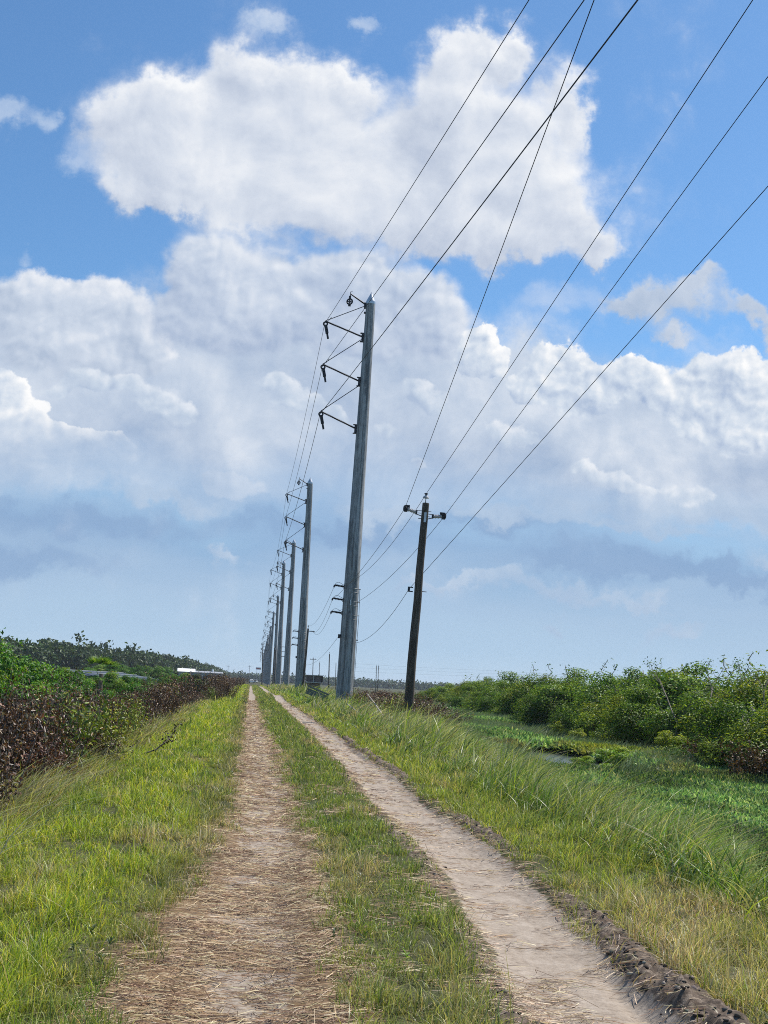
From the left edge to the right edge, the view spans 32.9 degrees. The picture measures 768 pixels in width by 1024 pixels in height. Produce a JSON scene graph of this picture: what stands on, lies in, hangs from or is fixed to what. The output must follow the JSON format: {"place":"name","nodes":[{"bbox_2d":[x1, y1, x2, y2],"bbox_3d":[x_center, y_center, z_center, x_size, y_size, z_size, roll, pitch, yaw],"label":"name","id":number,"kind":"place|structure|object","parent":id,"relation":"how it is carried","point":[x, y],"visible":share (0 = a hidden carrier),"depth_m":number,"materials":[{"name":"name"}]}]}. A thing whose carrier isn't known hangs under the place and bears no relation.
{"place":"outdoors","nodes":[
{"label":"outdoors","id":0,"kind":"place"},
{"bbox_2d":[0,735,144,864],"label":"long grass","id":1,"kind":"structure","parent":0,"point":[71,776],"depth_m":15.73,"materials":[{"name":"plant"}]},
{"bbox_2d":[177,668,222,678],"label":"white building","id":2,"kind":"structure","parent":0,"point":[184,670],"depth_m":409.69,"materials":[{"name":"metal"}]},
{"bbox_2d":[137,685,343,1023],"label":"dirt track","id":3,"kind":"structure","parent":0,"point":[233,1000],"depth_m":8.62,"materials":[{"name":"soil"}]},
{"bbox_2d":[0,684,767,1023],"bbox_3d":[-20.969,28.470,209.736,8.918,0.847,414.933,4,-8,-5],"label":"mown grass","id":4,"kind":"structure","parent":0,"point":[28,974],"depth_m":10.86,"materials":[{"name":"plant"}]},
{"bbox_2d":[0,677,767,1023],"bbox_3d":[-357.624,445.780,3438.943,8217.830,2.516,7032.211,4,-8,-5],"label":"ground","id":5,"kind":"structure","parent":0,"point":[686,999],"depth_m":9.42,"materials":[{"name":"soil"}]},
{"bbox_2d":[0,739,25,817],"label":"dead shrub","id":6,"kind":"object","parent":5,"relation":"on","point":[11,771],"visible":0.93,"depth_m":14.54,"materials":[{"name":"brown plant"}]},
{"bbox_2d":[0,627,33,702],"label":"bush","id":7,"kind":"object","parent":5,"relation":"on","point":[5,662],"visible":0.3,"depth_m":45.14,"materials":[{"name":"green plant"}]},
{"bbox_2d":[0,667,34,781],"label":"dead shrub","id":8,"kind":"object","parent":5,"relation":"on","point":[13,715],"visible":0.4,"depth_m":20.00,"materials":[{"name":"brown plant"}]},
{"bbox_2d":[0,703,37,783],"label":"dead shrub","id":9,"kind":"object","parent":5,"relation":"on","point":[13,735],"visible":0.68,"depth_m":19.52,"materials":[{"name":"brown plant"}]},
{"bbox_2d":[0,669,38,707],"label":"bush","id":10,"kind":"object","parent":5,"relation":"on","point":[2,690],"visible":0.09,"depth_m":40.22,"materials":[{"name":"green plant"}]},
{"bbox_2d":[0,703,53,811],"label":"dead shrub","id":11,"kind":"object","parent":5,"relation":"on","point":[14,743],"visible":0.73,"depth_m":15.88,"materials":[{"name":"brown plant"}]},
{"bbox_2d":[14,668,56,709],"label":"bush","id":12,"kind":"object","parent":5,"relation":"on","point":[41,686],"visible":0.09,"depth_m":46.95,"materials":[{"name":"green plant"}]},
{"bbox_2d":[4,668,71,725],"bbox_3d":[-6.529,3.876,24.019,1.331,2.014,1.038,6,-8,-33],"label":"dead shrub","id":13,"kind":"object","parent":5,"relation":"on","point":[38,688],"visible":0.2,"depth_m":24.02,"materials":[{"name":"brown plant"}]},
{"bbox_2d":[8,676,74,739],"bbox_3d":[-6.031,3.752,22.578,1.272,1.860,1.271,5,-8,-13],"label":"dead shrub","id":14,"kind":"object","parent":5,"relation":"on","point":[60,681],"visible":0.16,"depth_m":22.42,"materials":[{"name":"brown plant"}]},
{"bbox_2d":[7,638,76,704],"bbox_3d":[-14.333,6.995,51.245,4.521,4.138,4.662,-5,-11,45],"label":"bush","id":15,"kind":"object","parent":5,"relation":"on","point":[34,674],"visible":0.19,"depth_m":51.36,"materials":[{"name":"green plant"}]},
{"bbox_2d":[0,687,84,782],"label":"dead shrub","id":16,"kind":"object","parent":5,"relation":"on","point":[44,734],"visible":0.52,"depth_m":20.90,"materials":[{"name":"brown plant"}]},
{"bbox_2d":[0,737,91,782],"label":"dead shrub","id":17,"kind":"object","parent":5,"relation":"on","point":[48,758],"visible":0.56,"depth_m":20.22,"materials":[{"name":"brown plant"}]},
{"bbox_2d":[0,690,103,770],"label":"dead shrub","id":18,"kind":"object","parent":5,"relation":"on","point":[50,696],"visible":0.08,"depth_m":22.74,"materials":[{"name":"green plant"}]},
{"bbox_2d":[29,690,107,767],"bbox_3d":[-5.426,3.796,22.041,1.304,1.576,1.452,3,-6,-24],"label":"green weed","id":19,"kind":"object","parent":5,"relation":"on","point":[79,735],"visible":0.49,"depth_m":21.90,"materials":[{"name":"green plant"}]},
{"bbox_2d":[23,681,114,766],"bbox_3d":[-5.812,3.959,23.669,1.635,1.774,1.468,6,-4,22],"label":"green weed","id":20,"kind":"object","parent":5,"relation":"on","point":[89,717],"visible":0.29,"depth_m":23.69,"materials":[{"name":"green plant"}]},
{"bbox_2d":[53,672,86,702],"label":"bush","id":21,"kind":"object","parent":5,"relation":"on","point":[72,687],"visible":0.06,"depth_m":56.33,"materials":[{"name":"green plant"}]},
{"bbox_2d":[17,685,130,736],"bbox_3d":[-7.650,5.171,31.872,2.912,1.814,2.603,10,-10,-41],"label":"dead shrub","id":22,"kind":"object","parent":5,"relation":"on","point":[93,701],"visible":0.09,"depth_m":31.98,"materials":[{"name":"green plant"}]},
{"bbox_2d":[61,670,108,712],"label":"bush","id":23,"kind":"object","parent":5,"relation":"on","point":[81,678],"visible":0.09,"depth_m":60.16,"materials":[{"name":"green plant"}]},
{"bbox_2d":[66,693,136,762],"bbox_3d":[-5.264,4.104,24.320,1.282,1.476,1.427,6,-9,-5],"label":"green weed","id":24,"kind":"object","parent":5,"relation":"on","point":[112,728],"visible":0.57,"depth_m":24.12,"materials":[{"name":"green plant"}]},
{"bbox_2d":[85,655,119,696],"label":"fan palm","id":25,"kind":"object","parent":5,"relation":"on","point":[103,661],"visible":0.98,"depth_m":89.38,"materials":[{"name":"green plant"}]},
{"bbox_2d":[73,731,138,766],"bbox_3d":[-5.500,4.364,24.085,1.415,0.705,1.446,5,-6,32],"label":"dead shrub","id":26,"kind":"object","parent":5,"relation":"on","point":[110,747],"visible":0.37,"depth_m":23.96,"materials":[{"name":"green plant"}]},
{"bbox_2d":[0,688,218,885],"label":"rank grass","id":27,"kind":"structure","parent":5,"relation":"on","point":[156,729],"depth_m":19.97,"materials":[{"name":"plant"}]},
{"bbox_2d":[0,630,227,677],"bbox_3d":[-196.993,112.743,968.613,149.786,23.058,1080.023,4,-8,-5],"label":"wood","id":28,"kind":"object","parent":5,"relation":"on","point":[63,653],"visible":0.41,"depth_m":566.46,"materials":[{"name":"green plant"}]},
{"bbox_2d":[86,691,143,728],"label":"dead shrub","id":29,"kind":"object","parent":5,"relation":"on","point":[127,705],"visible":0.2,"depth_m":39.27,"materials":[{"name":"brown plant"}]},
{"bbox_2d":[103,671,127,693],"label":"bush","id":30,"kind":"object","parent":5,"relation":"on","point":[117,685],"visible":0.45,"depth_m":119.11,"materials":[{"name":"green plant"}]},
{"bbox_2d":[101,662,129,673],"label":"bush","id":31,"kind":"object","parent":5,"relation":"on","point":[109,668],"visible":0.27,"depth_m":330.21,"materials":[{"name":"green plant"}]},
{"bbox_2d":[98,692,140,739],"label":"green weed","id":32,"kind":"object","parent":5,"relation":"on","point":[136,711],"visible":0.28,"depth_m":33.85,"materials":[{"name":"green plant"}]},
{"bbox_2d":[104,691,152,729],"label":"green weed","id":33,"kind":"object","parent":5,"relation":"on","point":[143,710],"visible":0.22,"depth_m":39.73,"materials":[{"name":"green plant"}]},
{"bbox_2d":[110,699,151,741],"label":"green weed","id":34,"kind":"object","parent":5,"relation":"on","point":[124,713],"visible":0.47,"depth_m":33.05,"materials":[{"name":"green plant"}]},
{"bbox_2d":[116,673,149,698],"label":"bush","id":35,"kind":"object","parent":5,"relation":"on","point":[131,687],"visible":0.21,"depth_m":75.59,"materials":[{"name":"green plant"}]},
{"bbox_2d":[114,690,167,723],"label":"dead shrub","id":36,"kind":"object","parent":5,"relation":"on","point":[152,708],"visible":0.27,"depth_m":45.68,"materials":[{"name":"brown plant"}]},
{"bbox_2d":[146,666,168,678],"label":"bush","id":37,"kind":"object","parent":5,"relation":"on","point":[158,670],"visible":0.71,"depth_m":356.60,"materials":[{"name":"green plant"}]},
{"bbox_2d":[138,719,184,754],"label":"fallen branch","id":38,"kind":"object","parent":5,"relation":"on","point":[169,737],"visible":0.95,"depth_m":26.53,"materials":[{"name":"wood"}]},
{"bbox_2d":[142,680,182,710],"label":"dead shrub","id":39,"kind":"object","parent":5,"relation":"on","point":[172,685],"visible":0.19,"depth_m":56.74,"materials":[{"name":"brown plant"}]},
{"bbox_2d":[137,681,189,716],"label":"dead shrub","id":40,"kind":"object","parent":5,"relation":"on","point":[160,692],"visible":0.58,"depth_m":51.34,"materials":[{"name":"brown plant"}]},
{"bbox_2d":[152,671,202,704],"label":"dead shrub","id":41,"kind":"object","parent":5,"relation":"on","point":[190,690],"visible":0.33,"depth_m":75.88,"materials":[{"name":"brown plant"}]},
{"bbox_2d":[173,674,218,700],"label":"dead shrub","id":42,"kind":"object","parent":5,"relation":"on","point":[203,689],"visible":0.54,"depth_m":89.70,"materials":[{"name":"brown plant"}]},
{"bbox_2d":[188,670,226,696],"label":"dead shrub","id":43,"kind":"object","parent":5,"relation":"on","point":[212,680],"visible":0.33,"depth_m":107.52,"materials":[{"name":"brown plant"}]},
{"bbox_2d":[211,679,242,697],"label":"dead shrub","id":44,"kind":"object","parent":5,"relation":"on","point":[227,685],"visible":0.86,"depth_m":105.33,"materials":[{"name":"brown plant"}]},
{"bbox_2d":[264,611,274,684],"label":"steel pole","id":45,"kind":"object","parent":5,"relation":"on","point":[270,658],"visible":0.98,"depth_m":554.53,"materials":[{"name":"metal"}]},
{"bbox_2d":[267,594,278,679],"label":"steel pole","id":46,"kind":"object","parent":5,"relation":"on","point":[276,626],"visible":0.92,"depth_m":458.68,"materials":[{"name":"metal"}]},
{"bbox_2d":[269,561,285,684],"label":"steel pole","id":47,"kind":"object","parent":5,"relation":"on","point":[279,655],"visible":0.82,"depth_m":342.50,"materials":[{"name":"metal"}]},
{"bbox_2d":[260,0,584,653],"bbox_3d":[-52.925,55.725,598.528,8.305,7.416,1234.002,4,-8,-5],"label":"power line","id":48,"kind":"object","parent":47,"relation":"attached to","point":[441,201],"visible":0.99,"depth_m":54.22,"materials":[{"name":"metal"}]},
{"bbox_2d":[261,0,637,650],"bbox_3d":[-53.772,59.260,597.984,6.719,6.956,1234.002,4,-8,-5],"label":"power line","id":49,"kind":"object","parent":47,"relation":"hanging from","point":[620,22],"visible":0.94,"depth_m":44.12,"materials":[{"name":"metal"}]},
{"bbox_2d":[276,539,295,684],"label":"steel pole","id":50,"kind":"object","parent":5,"relation":"on","point":[286,669],"visible":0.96,"depth_m":278.38,"materials":[{"name":"metal"}]},
{"bbox_2d":[284,477,312,686],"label":"steel pole","id":51,"kind":"object","parent":5,"relation":"on","point":[302,633],"visible":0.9,"depth_m":191.56,"materials":[{"name":"metal"}]},
{"bbox_2d":[261,0,528,642],"bbox_3d":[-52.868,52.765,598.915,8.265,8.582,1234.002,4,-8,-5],"label":"power line","id":52,"kind":"object","parent":51,"relation":"attached to","point":[401,203],"visible":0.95,"depth_m":64.15,"materials":[{"name":"metal"}]},
{"bbox_2d":[302,625,314,686],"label":"wooden pole","id":53,"kind":"object","parent":5,"relation":"on","point":[304,669],"visible":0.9,"depth_m":176.69,"materials":[{"name":"brown wood"}]},
{"bbox_2d":[305,675,322,687],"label":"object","id":54,"kind":"structure","parent":5,"relation":"on","point":[315,680],"depth_m":202.13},
{"bbox_2d":[304,685,328,697],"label":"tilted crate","id":55,"kind":"object","parent":5,"relation":"on","point":[309,690],"visible":0.48,"depth_m":103.11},
{"bbox_2d":[226,669,460,690],"bbox_3d":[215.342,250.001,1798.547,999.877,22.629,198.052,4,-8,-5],"label":"treeline","id":56,"kind":"object","parent":5,"relation":"on","point":[364,683],"visible":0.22,"depth_m":1720.42,"materials":[{"name":"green plant"}]},
{"bbox_2d":[318,291,375,702],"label":"steel pole","id":57,"kind":"object","parent":5,"relation":"on","point":[346,660],"visible":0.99,"depth_m":98.73,"materials":[{"name":"metal"}]},
{"bbox_2d":[317,0,752,619],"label":"power line","id":58,"kind":"object","parent":57,"relation":"attached to","point":[579,262],"visible":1,"depth_m":38.80,"materials":[{"name":"metal"}]},
{"bbox_2d":[312,186,767,663],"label":"power line","id":59,"kind":"object","parent":57,"relation":"attached to","point":[585,391],"visible":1,"depth_m":41.87,"materials":[{"name":"metal"}]},
{"bbox_2d":[383,694,450,718],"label":"dead shrub","id":60,"kind":"object","parent":5,"relation":"on","point":[436,708],"visible":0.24,"depth_m":64.88,"materials":[{"name":"brown plant"}]},
{"bbox_2d":[403,493,445,716],"bbox_3d":[1.537,4.918,62.382,2.106,11.811,0.461,6,-8,-5],"label":"wooden pole","id":61,"kind":"object","parent":5,"relation":"on","point":[412,651],"visible":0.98,"depth_m":62.31,"materials":[{"name":"brown wood"}]},
{"bbox_2d":[313,0,593,632],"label":"power line","id":62,"kind":"object","parent":61,"relation":"attached to","point":[496,262],"visible":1,"depth_m":35.76,"materials":[{"name":"metal"}]},
{"bbox_2d":[314,77,767,634],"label":"power line","id":63,"kind":"object","parent":61,"relation":"attached to","point":[592,315],"visible":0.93,"depth_m":43.59,"materials":[{"name":"metal"}]},
{"bbox_2d":[448,693,475,706],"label":"bush","id":64,"kind":"object","parent":5,"relation":"on","point":[460,700],"visible":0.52,"depth_m":172.90,"materials":[{"name":"green plant"}]},
{"bbox_2d":[451,683,476,703],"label":"bush","id":65,"kind":"object","parent":5,"relation":"on","point":[467,689],"visible":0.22,"depth_m":182.53,"materials":[{"name":"green plant"}]},
{"bbox_2d":[474,690,502,712],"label":"bush","id":66,"kind":"object","parent":5,"relation":"on","point":[486,702],"visible":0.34,"depth_m":148.47,"materials":[{"name":"green plant"}]},
{"bbox_2d":[456,670,530,710],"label":"bush","id":67,"kind":"object","parent":5,"relation":"on","point":[509,679],"visible":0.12,"depth_m":158.41,"materials":[{"name":"green plant"}]},
{"bbox_2d":[473,679,522,710],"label":"bush","id":68,"kind":"object","parent":5,"relation":"on","point":[501,689],"visible":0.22,"depth_m":154.06,"materials":[{"name":"green plant"}]},
{"bbox_2d":[266,681,767,962],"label":"tall grass","id":69,"kind":"structure","parent":5,"relation":"on","point":[688,850],"depth_m":17.93,"materials":[{"name":"plant"}]},
{"bbox_2d":[491,662,556,714],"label":"bush","id":70,"kind":"object","parent":5,"relation":"on","point":[523,685],"visible":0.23,"depth_m":138.46,"materials":[{"name":"green plant"}]},
{"bbox_2d":[507,686,549,721],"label":"bush","id":71,"kind":"object","parent":5,"relation":"on","point":[527,700],"visible":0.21,"depth_m":121.37,"materials":[{"name":"green plant"}]},
{"bbox_2d":[518,688,572,723],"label":"bush","id":72,"kind":"object","parent":5,"relation":"on","point":[534,717],"visible":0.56,"depth_m":114.07,"materials":[{"name":"green plant"}]},
{"bbox_2d":[516,673,601,725],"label":"bush","id":73,"kind":"object","parent":5,"relation":"on","point":[565,690],"visible":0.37,"depth_m":114.33,"materials":[{"name":"green plant"}]},
{"bbox_2d":[549,720,574,738],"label":"bush","id":74,"kind":"object","parent":5,"relation":"on","point":[557,727],"visible":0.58,"depth_m":103.20,"materials":[{"name":"green plant"}]},
{"bbox_2d":[359,695,767,867],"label":"marsh plants","id":75,"kind":"object","parent":5,"relation":"on","point":[679,773],"visible":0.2,"depth_m":47.43,"materials":[{"name":"green plant"}]},
{"bbox_2d":[535,664,604,701],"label":"bush","id":76,"kind":"object","parent":5,"relation":"on","point":[574,675],"visible":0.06,"depth_m":128.11,"materials":[{"name":"green plant"}]},
{"bbox_2d":[545,692,598,730],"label":"bush","id":77,"kind":"object","parent":5,"relation":"on","point":[558,715],"visible":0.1,"depth_m":108.66,"materials":[{"name":"green plant"}]},
{"bbox_2d":[563,728,586,741],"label":"bush","id":78,"kind":"object","parent":5,"relation":"on","point":[579,733],"visible":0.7,"depth_m":94.88,"materials":[{"name":"green plant"}]},
{"bbox_2d":[569,755,602,767],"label":"bush","id":79,"kind":"object","parent":5,"relation":"on","point":[584,760],"visible":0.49,"depth_m":62.30,"materials":[{"name":"green plant"}]},
{"bbox_2d":[567,681,628,735],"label":"bush","id":80,"kind":"object","parent":5,"relation":"on","point":[586,721],"visible":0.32,"depth_m":98.02,"materials":[{"name":"green plant"}]},
{"bbox_2d":[589,723,614,741],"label":"bush","id":81,"kind":"object","parent":5,"relation":"on","point":[594,736],"visible":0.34,"depth_m":93.11,"materials":[{"name":"green plant"}]},
{"bbox_2d":[569,660,648,703],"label":"bush","id":82,"kind":"object","parent":5,"relation":"on","point":[610,677],"visible":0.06,"depth_m":116.65,"materials":[{"name":"green plant"}]},
{"bbox_2d":[562,666,658,729],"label":"bush","id":83,"kind":"object","parent":5,"relation":"on","point":[590,691],"visible":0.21,"depth_m":102.47,"materials":[{"name":"green plant"}]},
{"bbox_2d":[595,747,631,767],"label":"bush","id":84,"kind":"object","parent":5,"relation":"on","point":[604,753],"visible":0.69,"depth_m":62.20,"materials":[{"name":"green plant"}]},
{"bbox_2d":[590,683,679,747],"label":"bush","id":85,"kind":"object","parent":5,"relation":"on","point":[627,720],"visible":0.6,"depth_m":81.12,"materials":[{"name":"green plant"}]},
{"bbox_2d":[625,693,707,746],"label":"bush","id":86,"kind":"object","parent":5,"relation":"on","point":[658,719],"visible":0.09,"depth_m":77.27,"materials":[{"name":"green plant"}]},
{"bbox_2d":[619,674,713,727],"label":"bush","id":87,"kind":"object","parent":5,"relation":"on","point":[670,700],"visible":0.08,"depth_m":90.10,"materials":[{"name":"green plant"}]},
{"bbox_2d":[652,730,691,751],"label":"bush","id":88,"kind":"object","parent":5,"relation":"on","point":[662,739],"visible":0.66,"depth_m":68.49,"materials":[{"name":"green plant"}]},
{"bbox_2d":[613,655,749,717],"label":"bush","id":89,"kind":"object","parent":5,"relation":"on","point":[681,686],"visible":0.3,"depth_m":91.49,"materials":[{"name":"green plant"}]},
{"bbox_2d":[643,656,722,736],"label":"tree","id":90,"kind":"object","parent":5,"relation":"on","point":[689,682],"visible":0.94,"depth_m":76.33,"materials":[{"name":"green plant"}]},
{"bbox_2d":[641,672,746,745],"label":"bush","id":91,"kind":"object","parent":5,"relation":"on","point":[676,713],"visible":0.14,"depth_m":77.01,"materials":[{"name":"green plant"}]},
{"bbox_2d":[674,723,717,749],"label":"bush","id":92,"kind":"object","parent":5,"relation":"on","point":[688,734],"visible":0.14,"depth_m":68.97,"materials":[{"name":"green plant"}]},
{"bbox_2d":[658,683,767,764],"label":"bush","id":93,"kind":"object","parent":5,"relation":"on","point":[723,720],"visible":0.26,"depth_m":58.81,"materials":[{"name":"green plant"}]},
{"bbox_2d":[682,735,746,764],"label":"dead fern","id":94,"kind":"object","parent":5,"relation":"on","point":[718,742],"visible":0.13,"depth_m":56.72,"materials":[{"name":"brown plant"}]},
{"bbox_2d":[669,650,767,711],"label":"bush","id":95,"kind":"object","parent":5,"relation":"on","point":[762,681],"visible":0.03,"depth_m":81.10,"materials":[{"name":"green plant"}]},
{"bbox_2d":[672,663,767,738],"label":"bush","id":96,"kind":"object","parent":5,"relation":"on","point":[753,695],"visible":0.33,"depth_m":69.64,"materials":[{"name":"green plant"}]},
{"bbox_2d":[694,734,749,768],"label":"bush","id":97,"kind":"object","parent":5,"relation":"on","point":[702,745],"visible":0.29,"depth_m":56.93,"materials":[{"name":"green plant"}]},
{"bbox_2d":[701,654,748,716],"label":"tree","id":98,"kind":"object","parent":5,"relation":"on","point":[717,674],"visible":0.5,"depth_m":75.77,"materials":[{"name":"green plant"}]},
{"bbox_2d":[692,701,767,768],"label":"bush","id":99,"kind":"object","parent":5,"relation":"on","point":[742,734],"visible":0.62,"depth_m":55.38,"materials":[{"name":"green plant"}]},
{"bbox_2d":[715,657,767,697],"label":"tree","id":100,"kind":"object","parent":5,"relation":"on","point":[744,675],"visible":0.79,"depth_m":70.11,"materials":[{"name":"green plant"}]},
{"bbox_2d":[720,737,767,775],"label":"dead fern","id":101,"kind":"object","parent":5,"relation":"on","point":[754,766],"visible":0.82,"depth_m":51.05,"materials":[{"name":"brown plant"}]},
{"bbox_2d":[0,0,767,687],"label":"sky","id":102,"kind":"structure","parent":0,"point":[190,190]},
{"bbox_2d":[258,685,694,1023],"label":"dirt track","id":103,"kind":"structure","parent":0,"point":[624,1007],"depth_m":9.94,"materials":[{"name":"soil"}]},
{"bbox_2d":[38,699,743,1023],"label":"dry straw","id":104,"kind":"object","parent":103,"relation":"on","point":[236,948],"visible":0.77,"depth_m":8.92,"materials":[{"name":"plant"}]},
{"bbox_2d":[310,734,740,1023],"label":"mud clods","id":105,"kind":"object","parent":103,"relation":"on","point":[645,989],"visible":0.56,"depth_m":8.23,"materials":[{"name":"soil"}]},
{"bbox_2d":[523,739,620,768],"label":"marsh water","id":106,"kind":"structure","parent":0,"point":[567,758],"depth_m":69.77,"materials":[{"name":"grey liquid"}]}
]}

